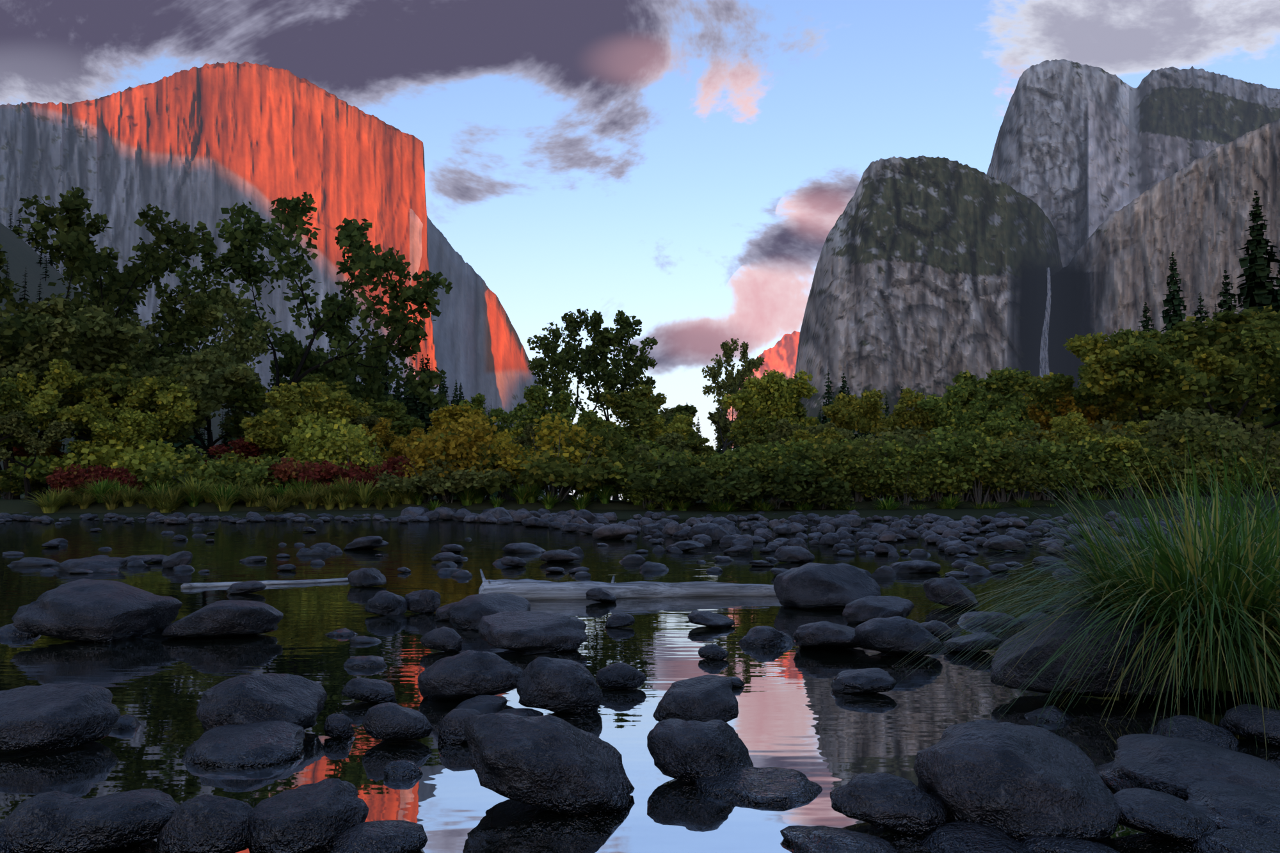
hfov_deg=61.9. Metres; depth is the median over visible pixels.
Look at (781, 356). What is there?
cliff peaks
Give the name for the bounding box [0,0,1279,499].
sky
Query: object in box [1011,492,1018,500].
willow shrub
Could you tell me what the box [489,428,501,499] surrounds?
fir tree
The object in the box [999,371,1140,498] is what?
broadleaf tree
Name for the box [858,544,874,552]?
boulder
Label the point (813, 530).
boulder
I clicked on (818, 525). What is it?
boulder
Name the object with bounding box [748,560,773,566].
boulder
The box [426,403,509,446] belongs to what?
broadleaf tree
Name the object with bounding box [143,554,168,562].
boulder
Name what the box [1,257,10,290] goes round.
fir tree
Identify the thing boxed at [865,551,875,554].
boulder
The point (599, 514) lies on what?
boulder
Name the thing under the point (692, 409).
broadleaf tree
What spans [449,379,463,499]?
fir tree
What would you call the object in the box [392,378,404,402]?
fir tree
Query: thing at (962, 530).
boulder
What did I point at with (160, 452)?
shrub
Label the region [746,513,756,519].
boulder
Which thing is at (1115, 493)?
willow shrub
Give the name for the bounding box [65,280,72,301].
fir tree
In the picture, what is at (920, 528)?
boulder
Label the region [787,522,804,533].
boulder
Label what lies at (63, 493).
sedge tussock
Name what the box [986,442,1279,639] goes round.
sedge clump
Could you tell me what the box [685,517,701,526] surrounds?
boulder
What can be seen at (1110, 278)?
bridalveil cliff wall
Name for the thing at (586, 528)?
boulder
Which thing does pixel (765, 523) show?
boulder
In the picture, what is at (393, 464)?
dogwood shrub
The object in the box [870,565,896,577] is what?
boulder
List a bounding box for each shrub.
[0,468,46,499]
[7,452,106,495]
[45,464,92,494]
[49,435,196,485]
[56,469,98,494]
[64,464,110,494]
[71,463,149,494]
[86,465,143,494]
[90,437,205,495]
[136,444,245,489]
[139,481,161,492]
[166,461,213,493]
[167,455,261,493]
[194,468,250,492]
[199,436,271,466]
[224,455,297,495]
[225,450,277,494]
[259,456,327,490]
[266,410,327,456]
[277,411,376,469]
[286,460,367,488]
[292,476,334,492]
[316,467,376,492]
[320,427,386,493]
[322,455,408,498]
[355,456,410,490]
[364,454,425,493]
[373,459,469,503]
[395,425,490,500]
[411,458,484,503]
[413,449,517,500]
[414,411,515,494]
[476,437,615,502]
[483,428,533,499]
[485,435,540,499]
[513,412,608,500]
[522,427,657,501]
[575,444,695,502]
[586,471,631,501]
[609,455,722,509]
[617,484,671,506]
[621,473,666,508]
[627,449,712,502]
[645,453,686,501]
[664,484,718,506]
[666,467,770,508]
[675,452,716,503]
[686,447,753,500]
[697,455,785,507]
[699,449,755,508]
[701,446,746,503]
[730,480,810,509]
[732,440,789,503]
[746,436,833,504]
[746,453,812,508]
[757,451,852,505]
[775,474,819,503]
[785,434,872,503]
[797,481,855,509]
[801,448,837,503]
[812,442,878,503]
[833,438,860,501]
[833,439,892,502]
[847,465,881,499]
[852,433,882,501]
[855,425,923,501]
[860,462,901,501]
[862,490,888,501]
[865,432,929,501]
[878,463,934,506]
[881,440,963,501]
[898,490,927,501]
[909,430,965,501]
[910,425,1011,501]
[912,455,963,502]
[919,435,950,501]
[931,430,1014,501]
[940,431,1021,504]
[964,482,1004,501]
[966,439,1045,502]
[967,495,974,501]
[982,437,1047,500]
[990,489,1027,501]
[995,449,1047,501]
[1008,452,1062,500]
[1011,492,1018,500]
[1012,423,1071,499]
[1014,438,1075,501]
[1024,431,1112,501]
[1032,428,1068,499]
[1045,485,1070,499]
[1052,458,1100,499]
[1060,455,1112,499]
[1063,422,1113,494]
[1065,433,1149,499]
[1077,487,1122,495]
[1088,417,1136,498]
[1089,424,1177,499]
[1095,438,1169,499]
[1096,487,1160,498]
[1102,488,1121,498]
[1109,481,1144,497]
[1119,418,1192,498]
[1120,440,1183,498]
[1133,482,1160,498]
[1134,447,1201,499]
[1135,408,1262,465]
[1141,487,1171,497]
[1153,423,1234,496]
[1154,406,1262,490]
[1169,467,1214,492]
[1182,429,1260,496]
[1193,460,1235,496]
[1208,456,1269,496]
[1214,410,1279,490]
[1223,410,1279,496]
[1230,430,1279,495]
[1234,439,1279,496]
[1258,453,1279,495]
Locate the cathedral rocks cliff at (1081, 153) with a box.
[986,58,1279,267]
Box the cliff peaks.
[716,330,799,447]
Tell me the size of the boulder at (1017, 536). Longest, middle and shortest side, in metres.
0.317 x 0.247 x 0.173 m
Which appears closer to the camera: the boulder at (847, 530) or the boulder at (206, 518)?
the boulder at (847, 530)
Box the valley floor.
[0,222,1278,555]
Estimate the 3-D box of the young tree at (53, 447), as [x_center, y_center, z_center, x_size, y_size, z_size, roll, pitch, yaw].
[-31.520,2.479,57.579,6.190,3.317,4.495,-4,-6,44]
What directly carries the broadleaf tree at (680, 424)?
on the valley floor
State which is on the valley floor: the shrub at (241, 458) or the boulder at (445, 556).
the shrub at (241, 458)
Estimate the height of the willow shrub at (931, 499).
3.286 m
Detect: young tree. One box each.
[0,444,69,499]
[13,440,103,495]
[262,448,369,462]
[508,445,542,499]
[563,489,567,500]
[631,431,695,456]
[685,434,766,459]
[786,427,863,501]
[844,438,878,496]
[992,431,1029,500]
[995,429,1116,499]
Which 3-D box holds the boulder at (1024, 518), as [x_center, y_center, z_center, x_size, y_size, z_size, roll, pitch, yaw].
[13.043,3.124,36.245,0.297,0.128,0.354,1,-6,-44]
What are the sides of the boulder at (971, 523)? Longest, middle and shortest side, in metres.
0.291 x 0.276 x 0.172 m
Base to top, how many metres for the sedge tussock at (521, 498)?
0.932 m
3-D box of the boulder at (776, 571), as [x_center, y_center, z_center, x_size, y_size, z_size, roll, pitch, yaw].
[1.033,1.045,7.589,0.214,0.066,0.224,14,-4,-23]
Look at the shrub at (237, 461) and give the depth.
49.04 m
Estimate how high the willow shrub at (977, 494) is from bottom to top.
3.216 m
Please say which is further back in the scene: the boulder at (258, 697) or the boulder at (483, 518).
the boulder at (483, 518)
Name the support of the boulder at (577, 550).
on the river water at (795, 712)
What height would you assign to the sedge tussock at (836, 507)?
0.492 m
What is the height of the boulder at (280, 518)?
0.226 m
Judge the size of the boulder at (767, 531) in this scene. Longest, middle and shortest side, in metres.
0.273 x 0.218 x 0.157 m
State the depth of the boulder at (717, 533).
14.49 m
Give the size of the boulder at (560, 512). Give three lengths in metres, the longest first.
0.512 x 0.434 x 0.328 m
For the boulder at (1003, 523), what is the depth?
24.55 m
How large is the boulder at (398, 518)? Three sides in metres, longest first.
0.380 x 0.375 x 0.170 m
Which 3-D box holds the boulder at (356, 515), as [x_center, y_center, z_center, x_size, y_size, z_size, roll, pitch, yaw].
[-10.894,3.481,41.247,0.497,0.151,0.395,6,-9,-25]
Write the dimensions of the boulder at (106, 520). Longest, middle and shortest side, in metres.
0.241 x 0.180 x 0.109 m
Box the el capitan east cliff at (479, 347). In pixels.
[409,208,551,489]
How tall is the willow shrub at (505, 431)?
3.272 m
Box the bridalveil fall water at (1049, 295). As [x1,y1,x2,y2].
[1040,269,1050,377]
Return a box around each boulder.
[0,512,10,516]
[0,513,5,517]
[0,516,7,521]
[0,519,6,521]
[0,623,39,637]
[0,682,120,750]
[0,790,93,852]
[0,824,20,852]
[1,551,24,555]
[2,515,14,520]
[5,518,12,520]
[6,557,60,566]
[11,578,182,642]
[15,515,29,521]
[24,515,33,520]
[30,517,50,522]
[39,568,58,572]
[40,515,51,519]
[41,520,51,524]
[41,542,60,547]
[48,518,54,522]
[48,538,67,544]
[50,788,179,852]
[53,557,127,572]
[54,522,62,524]
[58,518,67,521]
[69,568,92,574]
[79,513,91,519]
[81,514,97,519]
[89,528,101,531]
[90,554,109,557]
[97,546,111,549]
[97,568,119,572]
[103,512,119,519]
[103,518,111,521]
[111,517,118,521]
[112,714,140,729]
[113,514,126,519]
[120,516,128,520]
[122,555,152,565]
[123,519,134,523]
[126,517,134,520]
[126,559,147,566]
[137,517,145,519]
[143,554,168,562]
[145,515,154,519]
[145,519,155,522]
[147,512,163,515]
[151,513,159,517]
[154,514,168,519]
[156,517,166,522]
[156,794,255,852]
[160,531,175,533]
[161,551,192,568]
[161,600,283,638]
[163,516,180,524]
[168,512,186,519]
[172,534,188,540]
[172,564,195,570]
[179,518,188,524]
[181,720,305,767]
[186,513,201,519]
[188,515,199,520]
[191,526,202,530]
[192,517,204,522]
[192,533,207,536]
[195,672,327,732]
[198,569,209,572]
[202,515,209,520]
[205,538,214,542]
[206,531,215,534]
[209,515,218,519]
[210,517,218,520]
[220,515,234,521]
[226,580,266,594]
[228,519,239,523]
[232,517,241,520]
[236,519,247,523]
[238,556,266,561]
[245,515,255,519]
[246,511,261,517]
[246,516,262,521]
[247,778,369,852]
[250,517,265,522]
[263,514,277,520]
[273,514,287,520]
[275,553,289,557]
[277,563,296,570]
[278,542,286,545]
[282,512,295,518]
[291,518,296,521]
[293,542,305,545]
[295,513,311,518]
[295,517,305,520]
[295,518,305,522]
[296,547,311,555]
[302,526,316,532]
[302,547,332,555]
[306,519,314,522]
[310,542,331,547]
[310,559,325,564]
[312,519,323,524]
[316,513,330,517]
[318,516,330,521]
[323,713,355,739]
[325,545,341,551]
[325,627,357,636]
[325,819,428,852]
[327,515,334,519]
[334,515,344,520]
[334,549,343,552]
[340,517,353,522]
[340,677,397,703]
[343,536,389,550]
[343,655,387,668]
[346,567,386,586]
[348,519,355,523]
[349,635,382,643]
[351,517,358,520]
[352,514,361,516]
[362,513,371,516]
[362,516,370,520]
[362,702,432,740]
[364,590,407,615]
[372,513,385,516]
[372,515,384,520]
[375,554,383,556]
[379,518,390,522]
[383,760,423,778]
[391,518,398,522]
[396,515,407,520]
[397,567,411,572]
[398,518,408,523]
[400,506,424,517]
[403,514,412,517]
[403,516,413,519]
[404,590,440,613]
[409,517,419,521]
[416,515,429,521]
[417,506,428,512]
[417,650,522,701]
[419,589,435,613]
[419,626,462,652]
[422,510,440,521]
[431,551,463,562]
[433,506,444,510]
[435,561,457,566]
[435,602,456,620]
[437,506,453,520]
[437,567,461,574]
[437,708,484,744]
[440,544,463,552]
[446,592,531,631]
[450,508,457,513]
[450,511,467,521]
[450,569,472,577]
[454,695,507,714]
[456,508,471,514]
[458,504,465,510]
[463,512,478,521]
[464,515,476,522]
[464,712,634,816]
[474,515,481,522]
[476,610,587,653]
[477,512,495,522]
[481,508,494,513]
[485,517,497,523]
[486,506,511,520]
[492,556,504,564]
[496,517,513,524]
[496,708,543,716]
[501,556,526,567]
[502,542,546,552]
[510,510,517,515]
[511,509,529,517]
[512,510,534,523]
[516,656,602,714]
[520,517,539,527]
[529,510,541,518]
[536,519,550,527]
[537,508,551,513]
[537,510,547,515]
[539,549,581,562]
[540,513,552,519]
[545,514,563,522]
[545,567,565,572]
[548,521,563,529]
[550,512,557,516]
[554,514,571,522]
[555,518,568,525]
[556,510,570,515]
[561,522,580,532]
[565,509,577,517]
[568,546,584,556]
[568,566,589,573]
[570,516,588,524]
[571,509,598,524]
[573,571,590,577]
[575,522,596,534]
[585,587,616,602]
[592,523,636,539]
[593,523,604,526]
[595,513,602,516]
[595,662,646,688]
[596,543,608,545]
[597,516,609,522]
[598,519,609,524]
[602,512,617,521]
[605,613,634,627]
[617,521,625,524]
[618,554,645,563]
[624,519,638,526]
[624,534,637,542]
[631,526,640,533]
[632,513,642,519]
[634,549,648,552]
[638,517,653,525]
[639,561,668,570]
[641,523,663,533]
[643,511,654,519]
[643,528,652,535]
[643,535,651,540]
[647,718,753,783]
[648,538,660,543]
[650,529,661,534]
[651,512,661,519]
[651,531,665,539]
[652,545,665,551]
[652,674,738,722]
[654,520,668,526]
[657,538,664,543]
[659,512,666,516]
[661,521,684,536]
[664,540,704,551]
[665,519,673,522]
[666,515,679,519]
[668,547,682,552]
[673,529,689,539]
[680,522,687,527]
[683,526,691,530]
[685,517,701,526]
[687,611,735,628]
[688,522,721,539]
[691,534,712,541]
[693,766,822,805]
[696,560,706,562]
[697,517,704,522]
[697,537,711,547]
[698,643,728,659]
[701,517,714,523]
[703,519,712,523]
[705,514,713,517]
[705,525,730,541]
[705,567,722,572]
[709,518,734,526]
[714,555,734,561]
[718,535,736,547]
[719,523,735,535]
[723,545,751,554]
[725,514,737,521]
[728,676,744,687]
[730,538,753,552]
[731,533,741,536]
[732,526,741,535]
[736,534,753,540]
[737,517,746,520]
[738,521,748,527]
[738,625,794,646]
[741,515,750,519]
[741,526,749,529]
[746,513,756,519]
[746,521,753,527]
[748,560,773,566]
[750,520,760,524]
[750,523,767,528]
[750,527,756,531]
[752,513,763,519]
[752,535,766,542]
[753,528,771,535]
[757,510,765,513]
[757,532,773,541]
[758,517,769,521]
[758,520,769,526]
[759,547,771,552]
[765,557,777,561]
[766,544,779,551]
[767,540,783,547]
[768,519,781,529]
[770,567,788,575]
[773,524,791,535]
[773,537,788,542]
[773,562,881,609]
[774,545,814,563]
[778,518,787,523]
[778,523,788,525]
[779,825,899,852]
[781,539,788,545]
[783,520,790,524]
[786,537,805,545]
[787,515,798,520]
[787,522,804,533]
[787,538,808,551]
[790,517,805,525]
[792,621,859,648]
[795,513,805,519]
[795,532,808,540]
[801,519,808,523]
[805,513,819,520]
[807,532,823,538]
[808,540,819,545]
[810,526,815,529]
[810,528,817,533]
[812,517,826,524]
[815,523,835,529]
[817,523,835,533]
[819,517,835,523]
[819,533,840,545]
[823,532,839,536]
[828,519,837,526]
[830,668,896,693]
[830,772,951,837]
[832,543,850,552]
[833,520,851,528]
[835,514,841,518]
[835,530,855,542]
[836,514,861,527]
[836,526,851,533]
[837,549,855,555]
[840,538,856,546]
[842,595,914,624]
[848,509,860,514]
[849,527,858,532]
[854,616,942,655]
[855,528,862,532]
[855,531,872,539]
[855,532,871,540]
[856,538,877,546]
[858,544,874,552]
[860,517,865,522]
[861,528,873,532]
[861,568,871,575]
[862,540,873,545]
[865,517,872,520]
[865,522,876,528]
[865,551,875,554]
[868,531,878,536]
[870,523,888,535]
[870,533,876,538]
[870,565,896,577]
[871,515,881,520]
[873,543,896,554]
[876,531,897,542]
[882,515,892,521]
[885,521,892,524]
[885,527,904,536]
[887,551,899,557]
[888,517,898,522]
[888,560,940,573]
[889,520,905,528]
[896,533,906,540]
[898,518,911,523]
[899,520,911,527]
[899,526,911,532]
[900,549,910,554]
[901,515,913,520]
[904,530,919,538]
[907,549,931,556]
[910,524,917,527]
[911,518,924,526]
[913,721,1121,840]
[914,515,922,519]
[914,526,927,531]
[917,524,927,529]
[919,529,927,534]
[919,821,1036,852]
[920,530,938,538]
[920,620,952,639]
[922,513,937,519]
[922,517,934,522]
[922,522,931,527]
[923,576,979,608]
[924,534,943,543]
[929,520,947,529]
[929,525,950,534]
[931,515,942,522]
[936,516,954,522]
[936,538,950,545]
[937,542,946,551]
[940,528,959,538]
[942,632,1001,652]
[944,540,965,549]
[944,545,960,554]
[944,570,969,577]
[945,520,964,529]
[947,536,960,540]
[951,560,977,570]
[953,553,971,557]
[954,527,969,533]
[956,544,975,553]
[956,611,999,625]
[959,519,967,524]
[959,533,967,538]
[960,535,974,540]
[960,719,997,723]
[961,516,976,521]
[961,524,979,533]
[963,563,992,575]
[965,526,975,534]
[965,541,977,545]
[966,519,977,526]
[967,550,978,554]
[971,530,979,534]
[973,522,981,527]
[974,536,987,545]
[979,515,993,523]
[979,527,990,532]
[982,535,1026,551]
[984,523,996,529]
[984,531,999,540]
[986,529,994,532]
[987,613,1022,631]
[988,563,1009,572]
[990,517,1006,523]
[990,608,1190,696]
[994,512,1011,519]
[994,520,1009,527]
[1000,519,1013,526]
[1004,530,1029,537]
[1004,549,1013,552]
[1004,561,1024,565]
[1006,517,1020,526]
[1006,527,1016,532]
[1009,513,1017,515]
[1009,529,1021,531]
[1009,532,1030,544]
[1012,519,1027,527]
[1018,516,1029,520]
[1018,530,1031,536]
[1018,612,1048,627]
[1020,835,1119,852]
[1024,525,1045,533]
[1024,542,1032,545]
[1024,705,1073,722]
[1029,532,1036,536]
[1031,519,1048,525]
[1031,556,1067,564]
[1032,604,1070,616]
[1033,531,1042,536]
[1038,513,1051,516]
[1038,524,1053,531]
[1038,538,1064,547]
[1041,537,1052,541]
[1043,526,1048,532]
[1045,531,1059,537]
[1045,543,1064,553]
[1047,520,1055,525]
[1049,561,1066,567]
[1050,516,1063,520]
[1051,528,1071,536]
[1052,533,1071,543]
[1052,567,1079,575]
[1056,519,1068,525]
[1056,592,1103,608]
[1063,512,1075,519]
[1065,517,1077,521]
[1066,544,1080,554]
[1067,526,1082,536]
[1076,535,1139,556]
[1080,526,1100,536]
[1095,733,1279,801]
[1096,516,1109,520]
[1104,511,1121,519]
[1106,521,1118,527]
[1109,526,1124,534]
[1113,787,1217,844]
[1114,516,1127,521]
[1114,519,1127,525]
[1122,531,1137,540]
[1128,526,1147,536]
[1130,522,1150,534]
[1131,517,1149,523]
[1146,714,1239,747]
[1148,521,1173,533]
[1154,528,1173,535]
[1156,520,1182,533]
[1171,515,1187,522]
[1185,781,1279,834]
[1186,523,1200,531]
[1189,828,1279,852]
[1218,704,1279,746]
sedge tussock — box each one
[21,488,78,513]
[35,485,82,504]
[51,488,76,503]
[63,479,117,501]
[64,492,101,509]
[65,476,135,503]
[66,490,83,505]
[73,493,100,504]
[87,488,135,510]
[94,479,151,501]
[110,483,148,506]
[130,490,157,508]
[133,488,152,503]
[135,480,194,508]
[136,479,177,494]
[144,485,195,510]
[145,496,189,512]
[151,495,188,510]
[169,474,223,502]
[173,481,206,502]
[179,490,207,506]
[186,480,229,502]
[196,481,252,508]
[196,485,250,511]
[213,483,252,501]
[215,478,257,495]
[221,493,241,507]
[232,483,283,506]
[232,490,268,506]
[244,485,280,503]
[244,493,297,511]
[245,486,275,500]
[266,483,296,499]
[272,490,300,507]
[273,487,309,505]
[280,476,328,501]
[280,482,334,509]
[296,481,355,497]
[296,484,343,505]
[312,491,345,509]
[320,473,373,499]
[322,478,376,496]
[325,491,359,510]
[328,486,344,497]
[332,494,361,507]
[339,478,387,504]
[353,494,380,508]
[367,495,396,510]
[369,488,393,501]
[369,490,409,507]
[373,485,401,498]
[374,473,433,504]
[380,475,427,503]
[401,492,424,503]
[408,489,433,504]
[421,499,447,510]
[449,482,494,505]
[458,485,499,503]
[484,495,507,508]
[502,481,538,504]
[512,482,551,503]
[535,490,567,508]
[563,493,597,510]
[568,490,596,501]
[582,484,621,503]
[621,487,648,505]
[643,501,659,510]
[652,497,680,510]
[670,497,696,510]
[695,498,739,511]
[702,497,746,511]
[742,497,773,510]
[742,499,786,511]
[786,501,812,510]
[792,499,818,510]
[827,502,850,510]
[837,504,863,510]
[868,494,906,510]
[872,505,888,510]
[904,503,931,510]
[926,494,968,508]
[933,501,951,509]
[968,501,996,508]
[979,501,1008,508]
[1008,496,1040,507]
[1076,490,1122,500]
[1134,492,1169,499]
[1162,480,1206,496]
[1173,480,1210,495]
[1205,480,1244,496]
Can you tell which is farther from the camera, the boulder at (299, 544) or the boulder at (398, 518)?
the boulder at (398, 518)
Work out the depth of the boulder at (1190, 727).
2.25 m
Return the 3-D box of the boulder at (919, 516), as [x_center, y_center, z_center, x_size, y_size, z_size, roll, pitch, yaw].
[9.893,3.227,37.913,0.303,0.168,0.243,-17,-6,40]
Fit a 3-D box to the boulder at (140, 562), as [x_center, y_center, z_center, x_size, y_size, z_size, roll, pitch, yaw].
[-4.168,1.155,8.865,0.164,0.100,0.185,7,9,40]
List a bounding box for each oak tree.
[0,185,223,371]
[49,251,216,496]
[125,285,273,460]
[155,191,453,499]
[269,291,393,497]
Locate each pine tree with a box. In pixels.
[1159,251,1188,331]
[1227,190,1279,490]
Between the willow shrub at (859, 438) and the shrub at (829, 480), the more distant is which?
the willow shrub at (859, 438)
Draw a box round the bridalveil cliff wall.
[1040,118,1279,397]
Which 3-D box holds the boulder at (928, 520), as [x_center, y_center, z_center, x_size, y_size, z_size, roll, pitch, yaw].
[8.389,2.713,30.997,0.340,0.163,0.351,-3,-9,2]
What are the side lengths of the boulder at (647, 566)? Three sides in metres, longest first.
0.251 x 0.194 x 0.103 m
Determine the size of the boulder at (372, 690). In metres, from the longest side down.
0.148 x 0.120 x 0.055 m
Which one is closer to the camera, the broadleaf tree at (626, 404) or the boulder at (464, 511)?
the boulder at (464, 511)
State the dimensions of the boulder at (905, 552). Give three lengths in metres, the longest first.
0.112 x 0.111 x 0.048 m
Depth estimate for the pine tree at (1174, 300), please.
116.11 m
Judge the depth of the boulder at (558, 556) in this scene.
9.30 m
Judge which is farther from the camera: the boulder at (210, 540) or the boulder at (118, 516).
the boulder at (118, 516)
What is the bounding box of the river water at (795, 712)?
[0,518,1279,852]
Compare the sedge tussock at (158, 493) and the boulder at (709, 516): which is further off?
the sedge tussock at (158, 493)
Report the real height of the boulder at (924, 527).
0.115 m
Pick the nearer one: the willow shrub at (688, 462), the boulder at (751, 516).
the boulder at (751, 516)
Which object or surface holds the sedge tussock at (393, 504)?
on the river banks
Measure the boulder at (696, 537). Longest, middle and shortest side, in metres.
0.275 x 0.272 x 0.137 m
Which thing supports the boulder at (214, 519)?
on the river water at (795, 712)
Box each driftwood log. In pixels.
[180,577,348,588]
[478,568,776,599]
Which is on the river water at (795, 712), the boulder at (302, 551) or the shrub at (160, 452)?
the boulder at (302, 551)
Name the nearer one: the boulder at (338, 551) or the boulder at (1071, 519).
the boulder at (338, 551)
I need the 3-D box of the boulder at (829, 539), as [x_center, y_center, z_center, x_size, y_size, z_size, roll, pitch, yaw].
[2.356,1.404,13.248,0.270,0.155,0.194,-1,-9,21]
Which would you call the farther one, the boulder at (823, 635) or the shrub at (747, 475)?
the shrub at (747, 475)
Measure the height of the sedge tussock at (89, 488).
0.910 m
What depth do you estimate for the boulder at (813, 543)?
13.35 m
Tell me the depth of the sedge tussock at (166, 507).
43.08 m
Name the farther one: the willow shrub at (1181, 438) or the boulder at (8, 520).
the willow shrub at (1181, 438)
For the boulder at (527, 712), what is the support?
on the river water at (795, 712)
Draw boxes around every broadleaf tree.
[0,366,99,493]
[0,408,75,499]
[30,348,256,447]
[31,487,34,498]
[56,362,241,446]
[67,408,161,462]
[162,360,261,460]
[224,397,382,448]
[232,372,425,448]
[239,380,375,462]
[261,357,385,455]
[261,401,382,436]
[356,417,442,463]
[368,444,381,462]
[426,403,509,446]
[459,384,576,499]
[476,435,513,499]
[485,424,524,487]
[511,422,576,497]
[520,419,644,500]
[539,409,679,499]
[592,414,694,501]
[599,384,698,455]
[601,404,698,429]
[648,407,751,501]
[724,414,807,501]
[739,418,855,502]
[755,398,824,437]
[880,408,930,500]
[904,423,983,442]
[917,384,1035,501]
[926,423,986,501]
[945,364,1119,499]
[991,494,995,501]
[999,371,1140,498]
[1022,401,1141,499]
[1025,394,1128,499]
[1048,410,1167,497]
[1050,385,1138,495]
[1112,304,1279,496]
[1160,336,1279,495]
[1174,379,1243,496]
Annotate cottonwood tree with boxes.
[0,295,165,493]
[0,315,83,499]
[0,358,202,497]
[0,381,101,451]
[33,326,143,499]
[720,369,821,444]
[821,387,937,497]
[1063,331,1239,497]
[1105,327,1279,496]
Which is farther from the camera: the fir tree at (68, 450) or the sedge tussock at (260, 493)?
the fir tree at (68, 450)
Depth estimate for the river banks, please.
44.40 m
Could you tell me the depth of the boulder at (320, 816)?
1.51 m
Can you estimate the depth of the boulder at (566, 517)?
25.18 m
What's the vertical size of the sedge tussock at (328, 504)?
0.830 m
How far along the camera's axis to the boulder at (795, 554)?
9.32 m
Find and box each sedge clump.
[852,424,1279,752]
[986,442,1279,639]
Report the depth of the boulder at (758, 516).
38.61 m
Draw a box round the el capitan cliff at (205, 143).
[0,61,439,422]
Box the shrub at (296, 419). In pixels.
[266,410,327,456]
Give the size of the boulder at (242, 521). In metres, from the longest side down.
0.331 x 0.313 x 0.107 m
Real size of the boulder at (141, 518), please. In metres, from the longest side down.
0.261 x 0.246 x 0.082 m
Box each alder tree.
[526,308,656,499]
[701,337,772,501]
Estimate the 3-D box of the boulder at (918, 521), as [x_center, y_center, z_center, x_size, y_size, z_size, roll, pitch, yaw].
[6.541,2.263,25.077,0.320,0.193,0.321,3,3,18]
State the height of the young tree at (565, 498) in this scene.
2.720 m
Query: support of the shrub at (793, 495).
on the river banks
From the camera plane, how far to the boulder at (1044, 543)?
12.52 m
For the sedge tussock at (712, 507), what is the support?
on the river banks
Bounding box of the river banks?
[0,496,1279,544]
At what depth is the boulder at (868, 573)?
7.64 m
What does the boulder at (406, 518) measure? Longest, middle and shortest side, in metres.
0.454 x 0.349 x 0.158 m
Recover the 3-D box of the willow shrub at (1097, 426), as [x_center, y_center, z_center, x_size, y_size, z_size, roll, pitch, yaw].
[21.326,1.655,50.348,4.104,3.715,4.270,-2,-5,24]
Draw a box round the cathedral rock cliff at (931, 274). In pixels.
[794,155,1063,437]
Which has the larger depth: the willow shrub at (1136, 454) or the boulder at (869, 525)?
the willow shrub at (1136, 454)
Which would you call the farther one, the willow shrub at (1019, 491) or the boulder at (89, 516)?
the willow shrub at (1019, 491)
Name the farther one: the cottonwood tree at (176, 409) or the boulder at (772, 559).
the cottonwood tree at (176, 409)
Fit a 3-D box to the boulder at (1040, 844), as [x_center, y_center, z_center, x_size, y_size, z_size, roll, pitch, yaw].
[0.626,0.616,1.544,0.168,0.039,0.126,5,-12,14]
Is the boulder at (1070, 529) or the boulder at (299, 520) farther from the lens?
the boulder at (299, 520)
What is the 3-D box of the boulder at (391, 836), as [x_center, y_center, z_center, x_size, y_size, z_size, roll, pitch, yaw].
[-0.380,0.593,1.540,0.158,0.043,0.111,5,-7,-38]
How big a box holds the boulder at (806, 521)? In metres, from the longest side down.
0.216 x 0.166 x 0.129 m
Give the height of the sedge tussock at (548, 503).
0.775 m
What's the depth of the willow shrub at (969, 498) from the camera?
74.35 m
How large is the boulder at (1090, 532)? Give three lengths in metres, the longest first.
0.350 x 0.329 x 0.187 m
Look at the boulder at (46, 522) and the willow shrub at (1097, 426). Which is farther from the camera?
the willow shrub at (1097, 426)
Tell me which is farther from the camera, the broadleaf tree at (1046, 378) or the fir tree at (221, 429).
the fir tree at (221, 429)
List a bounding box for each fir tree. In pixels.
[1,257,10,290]
[8,207,13,231]
[16,213,24,239]
[18,267,31,301]
[20,424,68,495]
[24,224,31,245]
[30,234,40,252]
[35,245,45,266]
[35,279,44,303]
[40,254,50,280]
[47,255,56,266]
[64,432,85,456]
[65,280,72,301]
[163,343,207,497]
[201,429,207,454]
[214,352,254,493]
[216,412,224,443]
[267,358,288,461]
[360,373,386,495]
[373,359,394,494]
[380,360,392,394]
[382,378,409,453]
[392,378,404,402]
[400,363,426,494]
[401,361,419,433]
[414,353,432,426]
[416,354,437,499]
[428,375,457,499]
[431,373,443,499]
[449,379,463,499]
[455,382,464,499]
[482,391,501,499]
[484,410,497,498]
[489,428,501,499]
[520,484,543,494]
[558,490,575,499]
[695,416,701,501]
[714,393,734,455]
[732,410,741,450]
[817,369,835,426]
[817,410,821,425]
[838,373,858,440]
[856,430,863,500]
[857,389,878,440]
[878,394,890,498]
[899,386,906,500]
[1137,302,1155,332]
[1191,292,1209,496]
[1212,270,1244,418]
[1213,301,1218,319]
[1252,250,1279,428]
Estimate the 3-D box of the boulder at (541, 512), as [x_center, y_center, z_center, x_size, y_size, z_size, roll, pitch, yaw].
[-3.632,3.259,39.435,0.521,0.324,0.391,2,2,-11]
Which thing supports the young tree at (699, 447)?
on the river banks
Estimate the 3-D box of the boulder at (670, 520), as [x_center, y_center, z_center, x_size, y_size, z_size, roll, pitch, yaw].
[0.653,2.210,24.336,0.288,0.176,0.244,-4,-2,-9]

